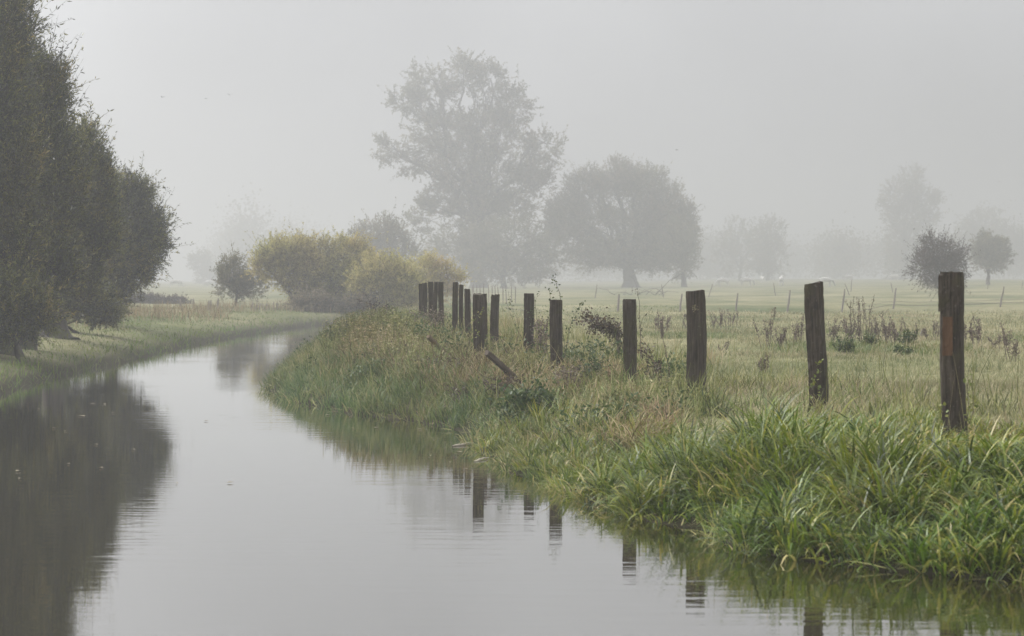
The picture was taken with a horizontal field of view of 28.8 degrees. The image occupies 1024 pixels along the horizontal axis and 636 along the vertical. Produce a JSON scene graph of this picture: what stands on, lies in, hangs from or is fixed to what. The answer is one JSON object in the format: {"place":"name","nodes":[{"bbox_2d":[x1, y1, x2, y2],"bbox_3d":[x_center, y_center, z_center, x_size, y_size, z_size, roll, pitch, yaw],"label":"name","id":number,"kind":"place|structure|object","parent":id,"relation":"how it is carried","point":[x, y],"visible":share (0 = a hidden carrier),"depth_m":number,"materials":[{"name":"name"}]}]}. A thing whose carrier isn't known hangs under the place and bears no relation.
{"place":"outdoors","nodes":[
{"label":"outdoors","id":0,"kind":"place"},
{"bbox_2d":[0,304,685,391],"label":"bank grass","id":1,"kind":"structure","parent":0,"point":[131,345],"depth_m":56.80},
{"bbox_2d":[0,324,1023,635],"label":"river water","id":2,"kind":"structure","parent":0,"point":[310,520],"depth_m":13.85,"materials":[{"name":"liquid"}]},
{"bbox_2d":[0,279,1023,580],"bbox_3d":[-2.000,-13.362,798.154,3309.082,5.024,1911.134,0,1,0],"label":"ground","id":3,"kind":"structure","parent":0,"point":[760,295],"depth_m":86.54,"materials":[{"name":"plant"}]},
{"bbox_2d":[0,248,77,361],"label":"willow bush","id":4,"kind":"object","parent":3,"relation":"on","point":[26,313],"visible":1,"depth_m":39.38,"materials":[{"name":"green plant"}]},
{"bbox_2d":[0,0,86,356],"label":"willow tree","id":5,"kind":"object","parent":3,"relation":"on","point":[20,224],"visible":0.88,"depth_m":40.65,"materials":[{"name":"green plant"}]},
{"bbox_2d":[5,18,121,349],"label":"willow tree","id":6,"kind":"object","parent":3,"relation":"on","point":[56,93],"visible":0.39,"depth_m":43.65,"materials":[{"name":"green plant"}]},
{"bbox_2d":[39,97,143,338],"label":"willow tree","id":7,"kind":"object","parent":3,"relation":"on","point":[107,229],"visible":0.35,"depth_m":49.64,"materials":[{"name":"green plant"}]},
{"bbox_2d":[63,274,134,332],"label":"willow bush","id":8,"kind":"object","parent":3,"relation":"on","point":[107,311],"visible":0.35,"depth_m":53.77,"materials":[{"name":"green plant"}]},
{"bbox_2d":[101,152,194,324],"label":"willow tree","id":9,"kind":"object","parent":3,"relation":"on","point":[139,262],"visible":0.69,"depth_m":60.58,"materials":[{"name":"green plant"}]},
{"bbox_2d":[128,287,192,303],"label":"hedge","id":10,"kind":"object","parent":3,"relation":"on","point":[153,297],"visible":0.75,"depth_m":127.66,"materials":[{"name":"green plant"}]},
{"bbox_2d":[168,279,183,286],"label":"cow","id":11,"kind":"object","parent":3,"relation":"on","point":[175,281],"visible":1,"depth_m":330.93},
{"bbox_2d":[184,246,219,283],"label":"misty tree","id":12,"kind":"object","parent":3,"relation":"on","point":[196,259],"visible":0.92,"depth_m":558.45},
{"bbox_2d":[203,280,215,286],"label":"cow","id":13,"kind":"object","parent":3,"relation":"on","point":[209,281],"visible":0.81,"depth_m":358.59},
{"bbox_2d":[208,243,269,304],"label":"tree","id":14,"kind":"object","parent":3,"relation":"on","point":[244,286],"visible":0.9,"depth_m":107.64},
{"bbox_2d":[67,298,418,327],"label":"tall weeds","id":15,"kind":"object","parent":3,"relation":"on","point":[156,310],"visible":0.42,"depth_m":85.10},
{"bbox_2d":[241,220,334,299],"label":"shrub","id":16,"kind":"object","parent":3,"relation":"on","point":[274,253],"visible":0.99,"depth_m":99.52,"materials":[{"name":"green plant"}]},
{"bbox_2d":[283,216,380,305],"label":"shrub","id":17,"kind":"object","parent":3,"relation":"on","point":[349,247],"visible":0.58,"depth_m":100.51,"materials":[{"name":"green plant"}]},
{"bbox_2d":[278,276,385,314],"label":"shrub","id":18,"kind":"object","parent":3,"relation":"on","point":[336,302],"visible":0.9,"depth_m":96.63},
{"bbox_2d":[356,293,397,317],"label":"dead weed","id":19,"kind":"object","parent":3,"relation":"on","point":[370,306],"visible":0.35,"depth_m":43.96,"materials":[{"name":"brown plant"}]},
{"bbox_2d":[343,197,429,279],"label":"round tree","id":20,"kind":"object","parent":3,"relation":"on","point":[394,233],"visible":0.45,"depth_m":238.81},
{"bbox_2d":[340,231,440,311],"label":"shrub","id":21,"kind":"object","parent":3,"relation":"on","point":[389,283],"visible":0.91,"depth_m":97.46,"materials":[{"name":"green plant"}]},
{"bbox_2d":[361,341,422,358],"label":"dead weed","id":22,"kind":"object","parent":3,"relation":"on","point":[391,350],"visible":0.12,"depth_m":30.52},
{"bbox_2d":[419,284,422,310],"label":"fence post","id":23,"kind":"object","parent":3,"relation":"on","point":[420,296],"visible":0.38,"depth_m":45.51,"materials":[{"name":"brown wood"}]},
{"bbox_2d":[422,282,427,317],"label":"fence post","id":24,"kind":"object","parent":3,"relation":"on","point":[425,294],"visible":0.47,"depth_m":43.45,"materials":[{"name":"brown wood"}]},
{"bbox_2d":[409,304,449,331],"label":"dead weed","id":25,"kind":"object","parent":3,"relation":"on","point":[439,317],"visible":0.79,"depth_m":35.52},
{"bbox_2d":[428,282,433,320],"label":"fence post","id":26,"kind":"object","parent":3,"relation":"on","point":[430,293],"visible":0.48,"depth_m":41.46,"materials":[{"name":"brown wood"}]},
{"bbox_2d":[433,281,437,321],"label":"fence post","id":27,"kind":"object","parent":3,"relation":"on","point":[435,305],"visible":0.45,"depth_m":39.99,"materials":[{"name":"brown wood"}]},
{"bbox_2d":[393,246,478,305],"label":"shrub","id":28,"kind":"object","parent":3,"relation":"on","point":[437,264],"visible":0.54,"depth_m":111.62,"materials":[{"name":"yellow plant"}]},
{"bbox_2d":[426,335,445,355],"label":"fallen post","id":29,"kind":"object","parent":3,"relation":"on","point":[431,340],"visible":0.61,"depth_m":29.71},
{"bbox_2d":[415,353,462,370],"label":"dead weed","id":30,"kind":"object","parent":3,"relation":"on","point":[443,361],"visible":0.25,"depth_m":28.22,"materials":[{"name":"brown plant"}]},
{"bbox_2d":[438,282,443,329],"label":"fence post","id":31,"kind":"object","parent":3,"relation":"on","point":[440,294],"visible":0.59,"depth_m":38.46,"materials":[{"name":"brown wood"}]},
{"bbox_2d":[452,282,458,332],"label":"fence post","id":32,"kind":"object","parent":3,"relation":"on","point":[455,303],"visible":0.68,"depth_m":36.58,"materials":[{"name":"brown wood"}]},
{"bbox_2d":[442,382,478,402],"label":"dead weed","id":33,"kind":"object","parent":3,"relation":"on","point":[455,389],"visible":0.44,"depth_m":26.13,"materials":[{"name":"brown plant"}]},
{"bbox_2d":[459,284,463,336],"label":"fence post","id":34,"kind":"object","parent":3,"relation":"on","point":[461,288],"visible":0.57,"depth_m":35.49,"materials":[{"name":"brown wood"}]},
{"bbox_2d":[464,289,470,339],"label":"fence post","id":35,"kind":"object","parent":3,"relation":"on","point":[467,306],"visible":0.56,"depth_m":33.58,"materials":[{"name":"brown wood"}]},
{"bbox_2d":[369,45,568,287],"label":"tree","id":36,"kind":"object","parent":3,"relation":"on","point":[480,202],"visible":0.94,"depth_m":328.40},
{"bbox_2d":[473,293,484,358],"bbox_3d":[-0.492,0.292,29.310,0.175,1.316,0.142,0,1,11],"label":"fence post","id":37,"kind":"object","parent":3,"relation":"on","point":[478,301],"visible":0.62,"depth_m":29.25,"materials":[{"name":"brown wood"}]},
{"bbox_2d":[467,307,484,347],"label":"vine","id":38,"kind":"object","parent":37,"relation":"attached to","point":[477,326],"visible":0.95,"depth_m":28.91,"materials":[{"name":"green plant"}]},
{"bbox_2d":[484,294,487,340],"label":"fence post","id":39,"kind":"object","parent":3,"relation":"on","point":[485,318],"visible":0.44,"depth_m":31.48,"materials":[{"name":"brown wood"}]},
{"bbox_2d":[416,208,571,288],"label":"misty tree","id":40,"kind":"object","parent":3,"relation":"on","point":[493,259],"visible":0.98,"depth_m":318.71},
{"bbox_2d":[490,294,499,345],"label":"fence post","id":41,"kind":"object","parent":3,"relation":"on","point":[494,315],"visible":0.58,"depth_m":32.37,"materials":[{"name":"brown wood"}]},
{"bbox_2d":[294,311,706,439],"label":"leafy weeds","id":42,"kind":"object","parent":3,"relation":"on","point":[554,382],"visible":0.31,"depth_m":26.73,"materials":[{"name":"green plant"}]},
{"bbox_2d":[484,350,517,379],"bbox_3d":[-0.122,0.623,25.811,0.088,0.436,0.604,1,1,45],"label":"fallen post","id":43,"kind":"object","parent":3,"relation":"on","point":[495,360],"visible":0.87,"depth_m":25.73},
{"bbox_2d":[478,369,534,397],"bbox_3d":[-0.066,0.855,25.197,0.723,0.418,0.759,0,1,0],"label":"dead weed","id":44,"kind":"object","parent":3,"relation":"on","point":[500,383],"visible":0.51,"depth_m":25.16,"materials":[{"name":"brown plant"}]},
{"bbox_2d":[316,315,719,450],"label":"dead grass","id":45,"kind":"structure","parent":3,"relation":"on","point":[473,356],"depth_m":26.63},
{"bbox_2d":[504,290,542,351],"bbox_3d":[0.172,0.055,29.810,0.592,0.943,0.581,0,1,0],"label":"bramble cane","id":46,"kind":"object","parent":3,"relation":"on","point":[518,317],"visible":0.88,"depth_m":29.71,"materials":[{"name":"green plant"}]},
{"bbox_2d":[487,377,560,424],"bbox_3d":[0.156,1.003,22.588,0.767,0.667,0.884,1,1,36],"label":"nettle patch","id":47,"kind":"object","parent":3,"relation":"on","point":[512,395],"visible":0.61,"depth_m":22.54,"materials":[{"name":"green plant"}]},
{"bbox_2d":[523,293,533,353],"bbox_3d":[0.251,0.275,30.210,0.172,1.299,0.139,0,1,9],"label":"fence post","id":48,"kind":"object","parent":3,"relation":"on","point":[528,301],"visible":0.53,"depth_m":30.15,"materials":[{"name":"brown wood"}]},
{"bbox_2d":[528,314,548,354],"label":"dead weed","id":49,"kind":"object","parent":3,"relation":"on","point":[540,336],"visible":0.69,"depth_m":28.98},
{"bbox_2d":[522,427,564,440],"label":"dry tussock","id":50,"kind":"object","parent":3,"relation":"on","point":[544,435],"visible":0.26,"depth_m":20.31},
{"bbox_2d":[541,278,558,287],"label":"cow","id":51,"kind":"object","parent":3,"relation":"on","point":[548,281],"visible":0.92,"depth_m":296.41},
{"bbox_2d":[549,299,562,370],"bbox_3d":[0.600,0.387,26.924,0.188,1.273,0.154,0,1,12],"label":"fence post","id":52,"kind":"object","parent":3,"relation":"on","point":[555,325],"visible":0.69,"depth_m":26.86,"materials":[{"name":"brown wood"}]},
{"bbox_2d":[544,274,585,359],"bbox_3d":[0.731,0.044,27.305,0.585,1.303,0.606,0,1,0],"label":"bramble shoot","id":53,"kind":"object","parent":3,"relation":"on","point":[578,308],"visible":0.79,"depth_m":27.32,"materials":[{"name":"green plant"}]},
{"bbox_2d":[550,364,591,391],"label":"dead weed","id":54,"kind":"object","parent":3,"relation":"on","point":[564,371],"visible":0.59,"depth_m":24.53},
{"bbox_2d":[568,347,621,379],"bbox_3d":[1.025,0.628,25.028,0.623,0.533,0.813,1,1,28],"label":"leafy weed","id":55,"kind":"object","parent":3,"relation":"on","point":[588,365],"visible":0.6,"depth_m":25.01,"materials":[{"name":"green plant"}]},
{"bbox_2d":[573,304,622,356],"bbox_3d":[1.320,0.190,29.450,0.832,0.840,0.654,0,1,-13],"label":"bramble bush","id":56,"kind":"object","parent":3,"relation":"on","point":[609,327],"visible":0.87,"depth_m":29.38,"materials":[{"name":"green plant"}]},
{"bbox_2d":[196,181,1023,282],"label":"woods","id":57,"kind":"object","parent":3,"relation":"on","point":[836,257],"visible":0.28,"depth_m":714.20,"materials":[{"name":"plant"}]},
{"bbox_2d":[617,294,619,311],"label":"fence stake","id":58,"kind":"object","parent":3,"relation":"on","point":[618,301],"visible":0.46,"depth_m":88.90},
{"bbox_2d":[538,151,708,287],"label":"pollard willow","id":59,"kind":"object","parent":3,"relation":"on","point":[624,255],"visible":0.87,"depth_m":328.28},
{"bbox_2d":[623,299,636,386],"bbox_3d":[1.412,0.450,24.016,0.177,1.359,0.148,0,1,12],"label":"fence post","id":60,"kind":"object","parent":3,"relation":"on","point":[629,328],"visible":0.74,"depth_m":23.96,"materials":[{"name":"brown wood"}]},
{"bbox_2d":[632,289,651,358],"bbox_3d":[1.556,0.062,24.276,0.167,0.849,0.407,0,1,27],"label":"dry stalk","id":61,"kind":"object","parent":60,"relation":"attached to","point":[640,328],"visible":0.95,"depth_m":24.24,"materials":[{"name":"brown plant"}]},
{"bbox_2d":[580,413,693,455],"bbox_3d":[1.200,1.095,18.634,1.065,0.485,1.058,1,1,38],"label":"dry tussock","id":62,"kind":"object","parent":3,"relation":"on","point":[624,438],"visible":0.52,"depth_m":18.55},
{"bbox_2d":[256,304,1023,479],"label":"waterside grass","id":63,"kind":"structure","parent":3,"relation":"on","point":[397,391],"depth_m":27.55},
{"bbox_2d":[261,300,1023,583],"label":"weed undergrowth","id":64,"kind":"object","parent":3,"relation":"on","point":[678,383],"visible":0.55,"depth_m":23.77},
{"bbox_2d":[600,274,685,294],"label":"brush heap","id":65,"kind":"object","parent":3,"relation":"on","point":[646,290],"visible":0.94,"depth_m":198.00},
{"bbox_2d":[633,342,663,383],"bbox_3d":[1.662,0.595,23.539,0.388,0.647,0.537,1,1,39],"label":"dead weed","id":66,"kind":"object","parent":3,"relation":"on","point":[654,362],"visible":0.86,"depth_m":23.46,"materials":[{"name":"brown plant"}]},
{"bbox_2d":[632,397,682,418],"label":"dry tussock","id":67,"kind":"object","parent":3,"relation":"on","point":[657,408],"visible":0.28,"depth_m":20.55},
{"bbox_2d":[660,319,663,338],"bbox_3d":[3.012,0.358,40.015,0.106,0.692,0.086,0,1,0],"label":"broken stake","id":68,"kind":"object","parent":3,"relation":"on","point":[661,328],"visible":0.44,"depth_m":39.98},
{"bbox_2d":[654,309,671,331],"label":"dead weed","id":69,"kind":"object","parent":3,"relation":"on","point":[663,317],"visible":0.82,"depth_m":43.96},
{"bbox_2d":[661,317,671,385],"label":"dead weed","id":70,"kind":"object","parent":3,"relation":"on","point":[666,352],"visible":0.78,"depth_m":23.47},
{"bbox_2d":[653,209,704,286],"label":"misty tree","id":71,"kind":"object","parent":3,"relation":"on","point":[679,238],"visible":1,"depth_m":319.24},
{"bbox_2d":[686,290,706,395],"bbox_3d":[2.052,0.409,22.210,0.229,1.451,0.189,0,1,22],"label":"fence post","id":72,"kind":"object","parent":3,"relation":"on","point":[696,356],"visible":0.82,"depth_m":22.14,"materials":[{"name":"brown wood"}]},
{"bbox_2d":[709,309,728,328],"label":"dead weed","id":73,"kind":"object","parent":3,"relation":"on","point":[720,319],"visible":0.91,"depth_m":52.04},
{"bbox_2d":[715,278,728,285],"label":"cow","id":74,"kind":"object","parent":3,"relation":"on","point":[719,280],"visible":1,"depth_m":310.15},
{"bbox_2d":[717,340,730,352],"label":"dead weed","id":75,"kind":"object","parent":3,"relation":"on","point":[724,346],"visible":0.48,"depth_m":34.03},
{"bbox_2d":[712,308,738,325],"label":"dead weed","id":76,"kind":"object","parent":3,"relation":"on","point":[733,316],"visible":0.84,"depth_m":54.03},
{"bbox_2d":[705,214,775,280],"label":"misty tree","id":77,"kind":"object","parent":3,"relation":"on","point":[738,245],"visible":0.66,"depth_m":559.24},
{"bbox_2d":[459,383,1023,584],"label":"sedge grass","id":78,"kind":"structure","parent":3,"relation":"on","point":[750,483],"depth_m":14.42,"materials":[{"name":"green plant"}]},
{"bbox_2d":[740,277,754,285],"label":"cow","id":79,"kind":"object","parent":3,"relation":"on","point":[746,279],"visible":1,"depth_m":324.06},
{"bbox_2d":[755,354,769,371],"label":"dead weed","id":80,"kind":"object","parent":3,"relation":"on","point":[763,364],"visible":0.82,"depth_m":26.01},
{"bbox_2d":[752,307,778,348],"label":"dead weed","id":81,"kind":"object","parent":3,"relation":"on","point":[767,331],"visible":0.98,"depth_m":35.98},
{"bbox_2d":[741,212,793,280],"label":"misty tree","id":82,"kind":"object","parent":3,"relation":"on","point":[764,261],"visible":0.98,"depth_m":538.88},
{"bbox_2d":[779,275,783,285],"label":"cow","id":83,"kind":"object","parent":3,"relation":"on","point":[781,278],"visible":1,"depth_m":295.90},
{"bbox_2d":[767,322,801,347],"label":"dead weed","id":84,"kind":"object","parent":3,"relation":"on","point":[781,337],"visible":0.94,"depth_m":35.90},
{"bbox_2d":[787,290,790,310],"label":"fence stake","id":85,"kind":"object","parent":3,"relation":"on","point":[788,300],"visible":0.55,"depth_m":96.60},
{"bbox_2d":[791,313,804,342],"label":"dead weed","id":86,"kind":"object","parent":3,"relation":"on","point":[800,333],"visible":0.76,"depth_m":37.00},
{"bbox_2d":[808,359,822,408],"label":"vine","id":87,"kind":"object","parent":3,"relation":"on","point":[818,387],"visible":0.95,"depth_m":19.14,"materials":[{"name":"green plant"}]},
{"bbox_2d":[804,281,828,409],"bbox_3d":[2.981,0.391,19.532,0.238,1.507,0.159,0,1,24],"label":"fence post","id":88,"kind":"object","parent":3,"relation":"on","point":[814,320],"visible":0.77,"depth_m":19.47,"materials":[{"name":"brown wood"}]},
{"bbox_2d":[818,277,835,286],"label":"cow","id":89,"kind":"object","parent":3,"relation":"on","point":[825,279],"visible":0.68,"depth_m":275.76},
{"bbox_2d":[827,318,844,339],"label":"dead weed","id":90,"kind":"object","parent":3,"relation":"on","point":[834,333],"visible":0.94,"depth_m":39.92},
{"bbox_2d":[841,289,844,312],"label":"fence stake","id":91,"kind":"object","parent":3,"relation":"on","point":[843,301],"visible":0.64,"depth_m":103.36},
{"bbox_2d":[832,333,855,353],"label":"weed tuft","id":92,"kind":"object","parent":3,"relation":"on","point":[849,345],"visible":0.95,"depth_m":32.96,"materials":[{"name":"green plant"}]},
{"bbox_2d":[844,296,855,338],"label":"dead weed","id":93,"kind":"object","parent":3,"relation":"on","point":[853,323],"visible":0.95,"depth_m":38.96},
{"bbox_2d":[828,316,884,337],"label":"dead weed","id":94,"kind":"object","parent":3,"relation":"on","point":[856,331],"visible":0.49,"depth_m":40.93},
{"bbox_2d":[849,296,870,340],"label":"dead weed","id":95,"kind":"object","parent":3,"relation":"on","point":[859,316],"visible":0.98,"depth_m":40.01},
{"bbox_2d":[856,332,880,345],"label":"weed tuft","id":96,"kind":"object","parent":3,"relation":"on","point":[868,338],"visible":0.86,"depth_m":34.97,"materials":[{"name":"green plant"}]},
{"bbox_2d":[867,296,888,339],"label":"dead weed","id":97,"kind":"object","parent":3,"relation":"on","point":[871,323],"visible":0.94,"depth_m":39.96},
{"bbox_2d":[870,317,908,337],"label":"dead weed","id":98,"kind":"object","parent":3,"relation":"on","point":[892,325],"visible":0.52,"depth_m":40.92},
{"bbox_2d":[882,323,899,343],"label":"dead weed","id":99,"kind":"object","parent":3,"relation":"on","point":[884,329],"visible":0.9,"depth_m":35.96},
{"bbox_2d":[892,288,896,308],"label":"fence stake","id":100,"kind":"object","parent":3,"relation":"on","point":[894,298],"visible":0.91,"depth_m":108.40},
{"bbox_2d":[506,299,1023,311],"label":"fence wire","id":101,"kind":"object","parent":100,"relation":"attached to","point":[874,304],"visible":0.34,"depth_m":108.91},
{"bbox_2d":[893,343,913,354],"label":"weed tuft","id":102,"kind":"object","parent":3,"relation":"on","point":[907,351],"visible":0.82,"depth_m":31.95,"materials":[{"name":"green plant"}]},
{"bbox_2d":[896,329,917,344],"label":"weed tuft","id":103,"kind":"object","parent":3,"relation":"on","point":[905,335],"visible":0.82,"depth_m":34.95,"materials":[{"name":"green plant"}]},
{"bbox_2d":[875,160,952,279],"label":"misty tree","id":104,"kind":"object","parent":3,"relation":"on","point":[912,196],"visible":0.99,"depth_m":558.62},
{"bbox_2d":[914,320,939,339],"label":"dead weed","id":105,"kind":"object","parent":3,"relation":"on","point":[936,326],"visible":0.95,"depth_m":40.00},
{"bbox_2d":[893,219,978,298],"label":"thorn bush","id":106,"kind":"object","parent":3,"relation":"on","point":[933,262],"visible":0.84,"depth_m":127.59,"materials":[{"name":"green plant"}]},
{"bbox_2d":[938,271,967,436],"bbox_3d":[3.502,0.413,15.835,0.223,1.569,0.182,0,1,25],"label":"fence post","id":107,"kind":"object","parent":3,"relation":"on","point":[951,297],"visible":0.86,"depth_m":15.77,"materials":[{"name":"brown wood"}]},
{"bbox_2d":[937,368,978,433],"bbox_3d":[3.474,0.658,15.515,0.290,0.552,0.455,0,1,21],"label":"vine","id":108,"kind":"object","parent":3,"relation":"on","point":[967,399],"visible":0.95,"depth_m":15.53,"materials":[{"name":"green plant"}]},
{"bbox_2d":[964,314,981,343],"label":"dead weed","id":109,"kind":"object","parent":3,"relation":"on","point":[971,332],"visible":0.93,"depth_m":35.99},
{"bbox_2d":[945,203,1023,278],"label":"misty tree","id":110,"kind":"object","parent":3,"relation":"on","point":[1017,244],"visible":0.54,"depth_m":637.37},
{"bbox_2d":[966,226,1017,284],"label":"round tree","id":111,"kind":"object","parent":3,"relation":"on","point":[990,257],"visible":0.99,"depth_m":264.02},
{"bbox_2d":[987,329,1012,347],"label":"dead weed","id":112,"kind":"object","parent":3,"relation":"on","point":[998,340],"visible":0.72,"depth_m":33.74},
{"bbox_2d":[1000,323,1019,361],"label":"dead weed","id":113,"kind":"object","parent":3,"relation":"on","point":[1007,343],"visible":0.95,"depth_m":30.01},
{"bbox_2d":[25,0,1023,281],"label":"sky","id":114,"kind":"structure","parent":0,"point":[797,111],"materials":[{"name":"grey"}]},
{"bbox_2d":[445,308,1023,440],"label":"meadow grass","id":115,"kind":"structure","parent":0,"point":[752,332],"depth_m":31.12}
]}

